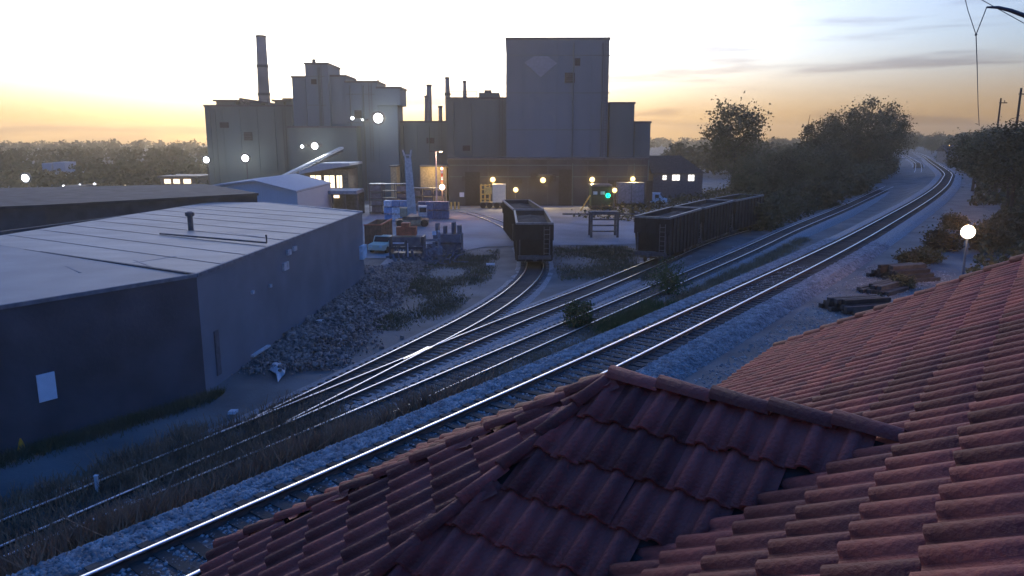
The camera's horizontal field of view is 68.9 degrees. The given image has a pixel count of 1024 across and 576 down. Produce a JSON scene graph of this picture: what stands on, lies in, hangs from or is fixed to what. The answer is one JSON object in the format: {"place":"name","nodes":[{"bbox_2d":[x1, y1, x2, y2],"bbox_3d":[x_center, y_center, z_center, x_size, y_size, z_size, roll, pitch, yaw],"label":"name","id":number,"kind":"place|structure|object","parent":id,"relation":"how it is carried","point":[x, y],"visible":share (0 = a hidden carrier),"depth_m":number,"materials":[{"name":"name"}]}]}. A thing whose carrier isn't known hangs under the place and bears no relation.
{"place":"outdoors","nodes":[
{"label":"outdoors","id":0,"kind":"place"},
{"bbox_2d":[358,249,499,330],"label":"yard grass","id":1,"kind":"structure","parent":0,"point":[477,270],"depth_m":58.20,"materials":[{"name":"green plant"}]},
{"bbox_2d":[0,144,1020,506],"bbox_3d":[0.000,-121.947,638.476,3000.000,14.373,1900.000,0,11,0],"label":"ground","id":2,"kind":"structure","parent":0,"point":[258,390],"depth_m":45.94,"materials":[{"name":"grey gravel"}]},
{"bbox_2d":[42,162,84,175],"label":"building","id":3,"kind":"structure","parent":2,"relation":"on","point":[63,166],"depth_m":227.27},
{"bbox_2d":[0,144,207,166],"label":"woods","id":4,"kind":"object","parent":2,"relation":"on","point":[170,152],"visible":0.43,"depth_m":290.18,"materials":[{"name":"green plant"}]},
{"bbox_2d":[0,160,208,187],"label":"undergrowth","id":5,"kind":"object","parent":2,"relation":"on","point":[41,178],"visible":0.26,"depth_m":192.04,"materials":[{"name":"green plant"}]},
{"bbox_2d":[0,156,208,181],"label":"woods","id":6,"kind":"object","parent":2,"relation":"on","point":[98,168],"visible":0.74,"depth_m":218.21,"materials":[{"name":"green plant"}]},
{"bbox_2d":[0,386,226,468],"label":"dry weeds","id":7,"kind":"object","parent":2,"relation":"on","point":[75,437],"visible":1,"depth_m":29.55,"materials":[{"name":"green plant"}]},
{"bbox_2d":[0,184,258,230],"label":"annex","id":8,"kind":"object","parent":2,"relation":"on","point":[29,207],"visible":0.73,"depth_m":66.09,"materials":[{"name":"grey metal"}]},
{"bbox_2d":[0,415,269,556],"bbox_3d":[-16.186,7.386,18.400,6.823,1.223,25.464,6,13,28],"label":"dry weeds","id":9,"kind":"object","parent":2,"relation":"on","point":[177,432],"visible":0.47,"depth_m":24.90,"materials":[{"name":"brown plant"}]},
{"bbox_2d":[0,202,366,455],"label":"warehouse","id":10,"kind":"structure","parent":2,"relation":"on","point":[106,319],"depth_m":34.20,"materials":[{"name":"metal"}]},
{"bbox_2d":[213,329,221,375],"bbox_3d":[-13.893,3.059,35.255,0.058,2.160,0.422,1,11,3],"label":"door","id":11,"kind":"structure","parent":10,"relation":"in","point":[216,333],"depth_m":35.18,"materials":[{"name":"metal"}]},
{"bbox_2d":[157,174,209,184],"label":"building","id":12,"kind":"structure","parent":2,"relation":"on","point":[178,179],"depth_m":176.43,"materials":[{"name":"metal"}]},
{"bbox_2d":[203,98,293,184],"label":"foundry building","id":13,"kind":"structure","parent":2,"relation":"on","point":[256,131],"depth_m":147.22,"materials":[{"name":"concrete"}]},
{"bbox_2d":[255,35,270,104],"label":"chimney","id":14,"kind":"object","parent":13,"relation":"on","point":[262,66],"visible":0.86,"depth_m":149.57,"materials":[{"name":"metal"}]},
{"bbox_2d":[0,355,527,575],"bbox_3d":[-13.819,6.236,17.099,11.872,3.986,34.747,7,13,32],"label":"dry weeds","id":15,"kind":"object","parent":2,"relation":"on","point":[264,424],"visible":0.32,"depth_m":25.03,"materials":[{"name":"brown plant"}]},
{"bbox_2d":[214,174,331,207],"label":"shed","id":16,"kind":"structure","parent":2,"relation":"on","point":[284,189],"depth_m":97.84,"materials":[{"name":"grey metal"}]},
{"bbox_2d":[231,256,448,377],"bbox_3d":[-10.658,0.876,54.187,9.954,1.703,37.560,1,11,3],"label":"rubble","id":17,"kind":"object","parent":2,"relation":"on","point":[297,347],"visible":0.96,"depth_m":45.81,"materials":[{"name":"grey stone"}]},
{"bbox_2d":[287,59,406,200],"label":"foundry building","id":18,"kind":"structure","parent":2,"relation":"on","point":[329,100],"depth_m":137.72,"materials":[{"name":"grey concrete"}]},
{"bbox_2d":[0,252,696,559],"bbox_3d":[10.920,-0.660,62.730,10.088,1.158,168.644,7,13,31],"label":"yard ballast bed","id":19,"kind":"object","parent":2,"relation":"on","point":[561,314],"visible":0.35,"depth_m":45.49,"materials":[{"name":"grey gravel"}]},
{"bbox_2d":[0,230,748,555],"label":"railway track","id":20,"kind":"structure","parent":19,"relation":"on","point":[371,388],"depth_m":38.14,"materials":[{"name":"metal"}]},
{"bbox_2d":[634,207,701,262],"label":"rail car","id":21,"kind":"object","parent":20,"relation":"on","point":[670,231],"visible":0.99,"depth_m":69.05,"materials":[{"name":"brown paint"}]},
{"bbox_2d":[674,199,732,246],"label":"rail car","id":22,"kind":"object","parent":20,"relation":"on","point":[716,218],"visible":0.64,"depth_m":81.91,"materials":[{"name":"brown paint"}]},
{"bbox_2d":[711,194,763,235],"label":"rail car","id":23,"kind":"object","parent":20,"relation":"on","point":[742,215],"visible":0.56,"depth_m":90.86,"materials":[{"name":"brown paint"}]},
{"bbox_2d":[126,243,772,499],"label":"ballast stones","id":24,"kind":"object","parent":19,"relation":"on","point":[628,289],"visible":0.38,"depth_m":46.54,"materials":[{"name":"grey gravel"}]},
{"bbox_2d":[367,235,399,252],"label":"pickup truck","id":25,"kind":"object","parent":2,"relation":"on","point":[380,243],"visible":0.69,"depth_m":76.27,"materials":[{"name":"blue metal"}]},
{"bbox_2d":[389,165,400,199],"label":"cabin","id":26,"kind":"object","parent":2,"relation":"on","point":[395,173],"visible":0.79,"depth_m":129.91,"materials":[{"name":"metal"}]},
{"bbox_2d":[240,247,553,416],"bbox_3d":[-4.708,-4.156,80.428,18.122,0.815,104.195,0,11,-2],"label":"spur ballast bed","id":27,"kind":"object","parent":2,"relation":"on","point":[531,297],"visible":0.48,"depth_m":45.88,"materials":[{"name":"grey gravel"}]},
{"bbox_2d":[251,207,548,423],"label":"spur track","id":28,"kind":"structure","parent":27,"relation":"on","point":[536,266],"depth_m":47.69,"materials":[{"name":"metal"}]},
{"bbox_2d":[502,199,543,240],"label":"rail car","id":29,"kind":"object","parent":28,"relation":"on","point":[509,207],"visible":0.37,"depth_m":85.36,"materials":[{"name":"black paint"}]},
{"bbox_2d":[513,210,553,265],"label":"rail car","id":30,"kind":"object","parent":28,"relation":"on","point":[533,235],"visible":1,"depth_m":66.28,"materials":[{"name":"black paint"}]},
{"bbox_2d":[400,119,446,199],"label":"foundry building","id":31,"kind":"structure","parent":2,"relation":"on","point":[420,139],"depth_m":142.36,"materials":[{"name":"concrete"}]},
{"bbox_2d":[414,187,445,210],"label":"storage rack","id":32,"kind":"object","parent":2,"relation":"on","point":[427,191],"visible":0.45,"depth_m":119.57,"materials":[{"name":"metal"}]},
{"bbox_2d":[3,155,924,560],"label":"railway track","id":33,"kind":"structure","parent":2,"relation":"on","point":[609,305],"depth_m":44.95,"materials":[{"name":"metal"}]},
{"bbox_2d":[445,90,505,164],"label":"foundry building","id":34,"kind":"structure","parent":2,"relation":"on","point":[476,126],"depth_m":135.91,"materials":[{"name":"concrete"}]},
{"bbox_2d":[20,153,961,575],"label":"ballast bed","id":35,"kind":"object","parent":2,"relation":"on","point":[904,229],"visible":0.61,"depth_m":62.71,"materials":[{"name":"grey gravel"}]},
{"bbox_2d":[6,238,836,575],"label":"ballast stones","id":36,"kind":"object","parent":35,"relation":"on","point":[104,548],"visible":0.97,"depth_m":18.82,"materials":[{"name":"grey gravel"}]},
{"bbox_2d":[107,265,806,575],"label":"ballast stones","id":37,"kind":"object","parent":35,"relation":"on","point":[166,573],"visible":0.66,"depth_m":19.12,"materials":[{"name":"grey gravel"}]},
{"bbox_2d":[64,152,954,575],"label":"railway track","id":38,"kind":"structure","parent":35,"relation":"on","point":[862,236],"depth_m":25.40,"materials":[{"name":"metal"}]},
{"bbox_2d":[635,241,889,380],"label":"ballast stones","id":39,"kind":"object","parent":35,"relation":"on","point":[860,256],"visible":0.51,"depth_m":33.62,"materials":[{"name":"grey gravel"}]},
{"bbox_2d":[694,264,954,387],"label":"ballast stones","id":40,"kind":"object","parent":35,"relation":"on","point":[766,343],"visible":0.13,"depth_m":34.54,"materials":[{"name":"grey gravel"}]},
{"bbox_2d":[0,126,1014,153],"bbox_3d":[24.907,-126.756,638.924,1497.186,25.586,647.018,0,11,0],"label":"woods","id":41,"kind":"object","parent":2,"relation":"on","point":[658,142],"visible":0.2,"depth_m":630.99,"materials":[{"name":"green plant"}]},
{"bbox_2d":[462,324,612,381],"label":"pale dry grass","id":42,"kind":"structure","parent":2,"relation":"on","point":[589,335],"depth_m":39.77,"materials":[{"name":"beige plant"}]},
{"bbox_2d":[447,156,648,205],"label":"loading wing","id":43,"kind":"structure","parent":2,"relation":"on","point":[566,183],"depth_m":129.66,"materials":[{"name":"grey concrete"}]},
{"bbox_2d":[465,172,479,205],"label":"loading door","id":44,"kind":"structure","parent":43,"relation":"in","point":[472,179],"depth_m":129.90,"materials":[{"name":"metal"}]},
{"bbox_2d":[558,170,571,205],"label":"loading door","id":45,"kind":"structure","parent":43,"relation":"in","point":[565,176],"depth_m":129.85,"materials":[{"name":"grey metal"}]},
{"bbox_2d":[505,35,610,156],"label":"foundry tower","id":46,"kind":"structure","parent":2,"relation":"on","point":[556,96],"depth_m":132.91,"materials":[{"name":"grey concrete"}]},
{"bbox_2d":[558,298,605,328],"bbox_3d":[4.310,1.824,45.694,2.979,2.386,2.797,0,11,0],"label":"bush","id":47,"kind":"object","parent":2,"relation":"on","point":[577,312],"visible":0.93,"depth_m":45.49,"materials":[{"name":"green plant"}]},
{"bbox_2d":[553,244,660,280],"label":"yard grass","id":48,"kind":"structure","parent":2,"relation":"on","point":[598,251],"depth_m":69.43,"materials":[{"name":"green plant"}]},
{"bbox_2d":[199,254,1023,575],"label":"depot building","id":49,"kind":"structure","parent":2,"relation":"on","point":[883,440],"depth_m":4.83,"materials":[{"name":"red tile"}]},
{"bbox_2d":[965,0,1023,125],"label":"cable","id":50,"kind":"object","parent":49,"relation":"attached to","point":[1013,11],"visible":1,"depth_m":6.65,"materials":[{"name":"metal"}]},
{"bbox_2d":[607,102,651,180],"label":"foundry building","id":51,"kind":"structure","parent":2,"relation":"on","point":[628,135],"depth_m":135.35,"materials":[{"name":"concrete"}]},
{"bbox_2d":[579,296,682,334],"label":"dry weeds","id":52,"kind":"object","parent":2,"relation":"on","point":[620,319],"visible":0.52,"depth_m":47.39,"materials":[{"name":"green plant"}]},
{"bbox_2d":[642,252,699,297],"bbox_3d":[11.568,-0.828,54.522,4.848,4.003,4.201,0,11,0],"label":"bush","id":53,"kind":"object","parent":2,"relation":"on","point":[670,283],"visible":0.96,"depth_m":54.44,"materials":[{"name":"green plant"}]},
{"bbox_2d":[649,155,704,197],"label":"house","id":54,"kind":"structure","parent":2,"relation":"on","point":[672,175],"depth_m":148.95,"materials":[{"name":"grey paint"}]},
{"bbox_2d":[571,182,846,231],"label":"undergrowth","id":55,"kind":"object","parent":2,"relation":"on","point":[677,199],"visible":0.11,"depth_m":122.67,"materials":[{"name":"green plant"}]},
{"bbox_2d":[661,141,802,175],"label":"woods","id":56,"kind":"object","parent":2,"relation":"on","point":[697,158],"visible":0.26,"depth_m":239.24,"materials":[{"name":"green plant"}]},
{"bbox_2d":[654,236,810,305],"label":"pale dry grass","id":57,"kind":"structure","parent":2,"relation":"on","point":[770,257],"depth_m":65.83,"materials":[{"name":"beige plant"}]},
{"bbox_2d":[697,91,773,194],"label":"tree","id":58,"kind":"object","parent":2,"relation":"on","point":[725,136],"visible":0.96,"depth_m":145.02,"materials":[{"name":"green plant"}]},
{"bbox_2d":[722,149,773,195],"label":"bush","id":59,"kind":"object","parent":2,"relation":"on","point":[760,176],"visible":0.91,"depth_m":111.03,"materials":[{"name":"green plant"}]},
{"bbox_2d":[724,190,787,232],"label":"bush","id":60,"kind":"object","parent":2,"relation":"on","point":[764,213],"visible":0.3,"depth_m":94.40,"materials":[{"name":"green plant"}]},
{"bbox_2d":[733,183,794,227],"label":"bush","id":61,"kind":"object","parent":2,"relation":"on","point":[775,206],"visible":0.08,"depth_m":98.70,"materials":[{"name":"green plant"}]},
{"bbox_2d":[768,193,808,218],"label":"bush","id":62,"kind":"object","parent":2,"relation":"on","point":[790,203],"visible":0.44,"depth_m":108.57,"materials":[{"name":"green plant"}]},
{"bbox_2d":[769,181,817,213],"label":"bush","id":63,"kind":"object","parent":2,"relation":"on","point":[791,193],"visible":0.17,"depth_m":114.34,"materials":[{"name":"green plant"}]},
{"bbox_2d":[796,116,818,185],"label":"tree","id":64,"kind":"object","parent":2,"relation":"on","point":[807,129],"visible":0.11,"depth_m":168.19,"materials":[{"name":"green plant"}]},
{"bbox_2d":[792,175,854,208],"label":"bush","id":65,"kind":"object","parent":2,"relation":"on","point":[831,192],"visible":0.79,"depth_m":118.66,"materials":[{"name":"green plant"}]},
{"bbox_2d":[801,138,850,180],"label":"tree","id":66,"kind":"object","parent":2,"relation":"on","point":[830,153],"visible":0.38,"depth_m":137.62,"materials":[{"name":"green plant"}]},
{"bbox_2d":[796,112,857,154],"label":"tree","id":67,"kind":"object","parent":2,"relation":"on","point":[824,135],"visible":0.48,"depth_m":170.59,"materials":[{"name":"green plant"}]},
{"bbox_2d":[808,140,857,178],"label":"tree","id":68,"kind":"object","parent":2,"relation":"on","point":[838,155],"visible":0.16,"depth_m":150.03,"materials":[{"name":"green plant"}]},
{"bbox_2d":[821,105,880,161],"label":"tree","id":69,"kind":"object","parent":2,"relation":"on","point":[842,117],"visible":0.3,"depth_m":176.05,"materials":[{"name":"green plant"}]},
{"bbox_2d":[818,294,890,315],"bbox_3d":[17.220,0.764,36.569,3.628,0.653,2.266,-3,12,-15],"label":"timber pile","id":70,"kind":"object","parent":2,"relation":"on","point":[850,305],"visible":0.81,"depth_m":36.10,"materials":[{"name":"wood"}]},
{"bbox_2d":[830,163,880,195],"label":"bush","id":71,"kind":"object","parent":2,"relation":"on","point":[858,181],"visible":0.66,"depth_m":136.11,"materials":[{"name":"green plant"}]},
{"bbox_2d":[850,156,892,182],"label":"bush","id":72,"kind":"object","parent":2,"relation":"on","point":[880,173],"visible":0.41,"depth_m":157.75,"materials":[{"name":"green plant"}]},
{"bbox_2d":[841,94,905,162],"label":"tree","id":73,"kind":"object","parent":2,"relation":"on","point":[877,132],"visible":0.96,"depth_m":171.97,"materials":[{"name":"green plant"}]},
{"bbox_2d":[856,278,909,295],"bbox_3d":[20.578,-0.075,41.358,3.470,0.433,1.821,-9,15,-39],"label":"timber pile","id":74,"kind":"object","parent":2,"relation":"on","point":[887,287],"visible":0.98,"depth_m":40.76,"materials":[{"name":"wood"}]},
{"bbox_2d":[869,98,917,162],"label":"tree","id":75,"kind":"object","parent":2,"relation":"on","point":[903,129],"visible":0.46,"depth_m":180.03,"materials":[{"name":"green plant"}]},
{"bbox_2d":[866,262,940,282],"bbox_3d":[23.463,-0.995,44.863,3.567,0.873,2.686,-4,12,-20],"label":"timber pile","id":76,"kind":"object","parent":2,"relation":"on","point":[920,272],"visible":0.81,"depth_m":44.31,"materials":[{"name":"brown wood"}]},
{"bbox_2d":[888,271,921,288],"bbox_3d":[21.937,-0.336,42.102,1.852,1.468,2.078,-11,15,-43],"label":"bush","id":77,"kind":"object","parent":2,"relation":"on","point":[910,282],"visible":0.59,"depth_m":41.81,"materials":[{"name":"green plant"}]},
{"bbox_2d":[891,247,938,267],"bbox_3d":[26.508,-1.869,49.115,2.722,1.946,2.810,-7,13,-32],"label":"bush","id":78,"kind":"object","parent":2,"relation":"on","point":[916,255],"visible":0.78,"depth_m":48.70,"materials":[{"name":"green plant"}]},
{"bbox_2d":[910,224,973,252],"bbox_3d":[32.316,-3.584,56.251,4.155,2.935,3.703,10,15,42],"label":"bush","id":79,"kind":"object","parent":2,"relation":"on","point":[937,239],"visible":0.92,"depth_m":55.77,"materials":[{"name":"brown plant"}]},
{"bbox_2d":[936,145,958,162],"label":"house","id":80,"kind":"structure","parent":2,"relation":"on","point":[940,158],"depth_m":267.96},
{"bbox_2d":[932,210,974,229],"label":"bush","id":81,"kind":"object","parent":2,"relation":"on","point":[954,221],"visible":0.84,"depth_m":69.25,"materials":[{"name":"brown plant"}]},
{"bbox_2d":[961,225,975,274],"bbox_3d":[23.682,-1.359,39.085,0.680,3.840,0.680,0,11,0],"label":"globe lamp","id":82,"kind":"object","parent":2,"relation":"on","point":[968,231],"visible":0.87,"depth_m":38.68,"materials":[{"name":"glass"}]},
{"bbox_2d":[940,125,1007,190],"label":"tree","id":83,"kind":"object","parent":2,"relation":"on","point":[957,150],"visible":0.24,"depth_m":120.75,"materials":[{"name":"green plant"}]},
{"bbox_2d":[934,156,1023,206],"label":"undergrowth","id":84,"kind":"object","parent":2,"relation":"on","point":[981,197],"visible":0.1,"depth_m":99.57,"materials":[{"name":"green plant"}]},
{"bbox_2d":[949,116,1023,195],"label":"tree","id":85,"kind":"object","parent":2,"relation":"on","point":[968,153],"visible":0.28,"depth_m":98.87,"materials":[{"name":"green plant"}]},
{"bbox_2d":[957,115,1023,209],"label":"tree","id":86,"kind":"object","parent":2,"relation":"on","point":[1004,146],"visible":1,"depth_m":81.22,"materials":[{"name":"green plant"}]},
{"bbox_2d":[962,215,1023,252],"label":"bush","id":87,"kind":"object","parent":2,"relation":"on","point":[984,232],"visible":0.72,"depth_m":55.52,"materials":[{"name":"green plant"}]},
{"bbox_2d":[965,187,1023,273],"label":"undergrowth","id":88,"kind":"object","parent":2,"relation":"on","point":[1010,251],"visible":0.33,"depth_m":52.03,"materials":[{"name":"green plant"}]},
{"bbox_2d":[974,209,1023,245],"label":"bush","id":89,"kind":"object","parent":2,"relation":"on","point":[1011,222],"visible":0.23,"depth_m":58.39,"materials":[{"name":"green plant"}]},
{"bbox_2d":[975,201,1023,224],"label":"bush","id":90,"kind":"object","parent":2,"relation":"on","point":[1019,215],"visible":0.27,"depth_m":65.46,"materials":[{"name":"green plant"}]},
{"bbox_2d":[0,0,1023,144],"label":"sky","id":91,"kind":"structure","parent":0,"point":[124,71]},
{"bbox_2d":[362,201,738,266],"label":"yard pavement","id":92,"kind":"structure","parent":0,"point":[477,232],"depth_m":98.36,"materials":[{"name":"concrete"}]},
{"bbox_2d":[283,147,343,174],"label":"conveyor","id":93,"kind":"object","parent":92,"relation":"on","point":[323,158],"visible":0.66,"depth_m":129.01,"materials":[{"name":"metal"}]},
{"bbox_2d":[299,161,361,187],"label":"workshop","id":94,"kind":"structure","parent":92,"relation":"on","point":[334,174],"depth_m":126.68,"materials":[{"name":"metal"}]},
{"bbox_2d":[300,188,364,212],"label":"shed","id":95,"kind":"structure","parent":92,"relation":"on","point":[348,198],"depth_m":117.02,"materials":[{"name":"metal"}]},
{"bbox_2d":[363,218,392,249],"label":"container","id":96,"kind":"object","parent":92,"relation":"on","point":[377,227],"visible":0.61,"depth_m":77.59,"materials":[{"name":"brown metal"}]},
{"bbox_2d":[369,183,406,213],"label":"storage rack","id":97,"kind":"object","parent":92,"relation":"on","point":[377,206],"visible":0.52,"depth_m":115.65,"materials":[{"name":"metal"}]},
{"bbox_2d":[389,222,425,258],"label":"scrap machine","id":98,"kind":"object","parent":92,"relation":"on","point":[406,235],"visible":0.87,"depth_m":72.30,"materials":[{"name":"metal"}]},
{"bbox_2d":[395,150,428,226],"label":"crane","id":99,"kind":"object","parent":92,"relation":"on","point":[411,208],"visible":0.98,"depth_m":99.34,"materials":[{"name":"grey paint"}]},
{"bbox_2d":[386,244,467,264],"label":"scrap pieces","id":100,"kind":"object","parent":92,"relation":"on","point":[435,255],"visible":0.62,"depth_m":71.71,"materials":[{"name":"metal"}]},
{"bbox_2d":[415,230,442,254],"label":"scrap machine","id":101,"kind":"object","parent":92,"relation":"on","point":[438,248],"visible":0.71,"depth_m":74.60,"materials":[{"name":"grey metal"}]},
{"bbox_2d":[419,165,448,200],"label":"cabin","id":102,"kind":"object","parent":92,"relation":"on","point":[427,176],"visible":0.61,"depth_m":129.78,"materials":[{"name":"metal"}]},
{"bbox_2d":[433,222,462,250],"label":"scrap machine","id":103,"kind":"object","parent":92,"relation":"on","point":[449,241],"visible":0.83,"depth_m":77.24,"materials":[{"name":"metal"}]},
{"bbox_2d":[480,184,505,207],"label":"flatbed truck","id":104,"kind":"object","parent":92,"relation":"on","point":[497,192],"visible":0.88,"depth_m":125.18,"materials":[{"name":"white paint"}]},
{"bbox_2d":[580,183,611,210],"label":"cabin","id":105,"kind":"object","parent":92,"relation":"on","point":[599,194],"visible":1,"depth_m":120.17,"materials":[{"name":"green metal"}]},
{"bbox_2d":[562,210,642,237],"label":"loading gantry","id":106,"kind":"object","parent":92,"relation":"on","point":[615,213],"visible":0.94,"depth_m":87.99,"materials":[{"name":"metal"}]},
{"bbox_2d":[616,182,644,206],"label":"trailer","id":107,"kind":"object","parent":92,"relation":"on","point":[628,192],"visible":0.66,"depth_m":126.74,"materials":[{"name":"metal"}]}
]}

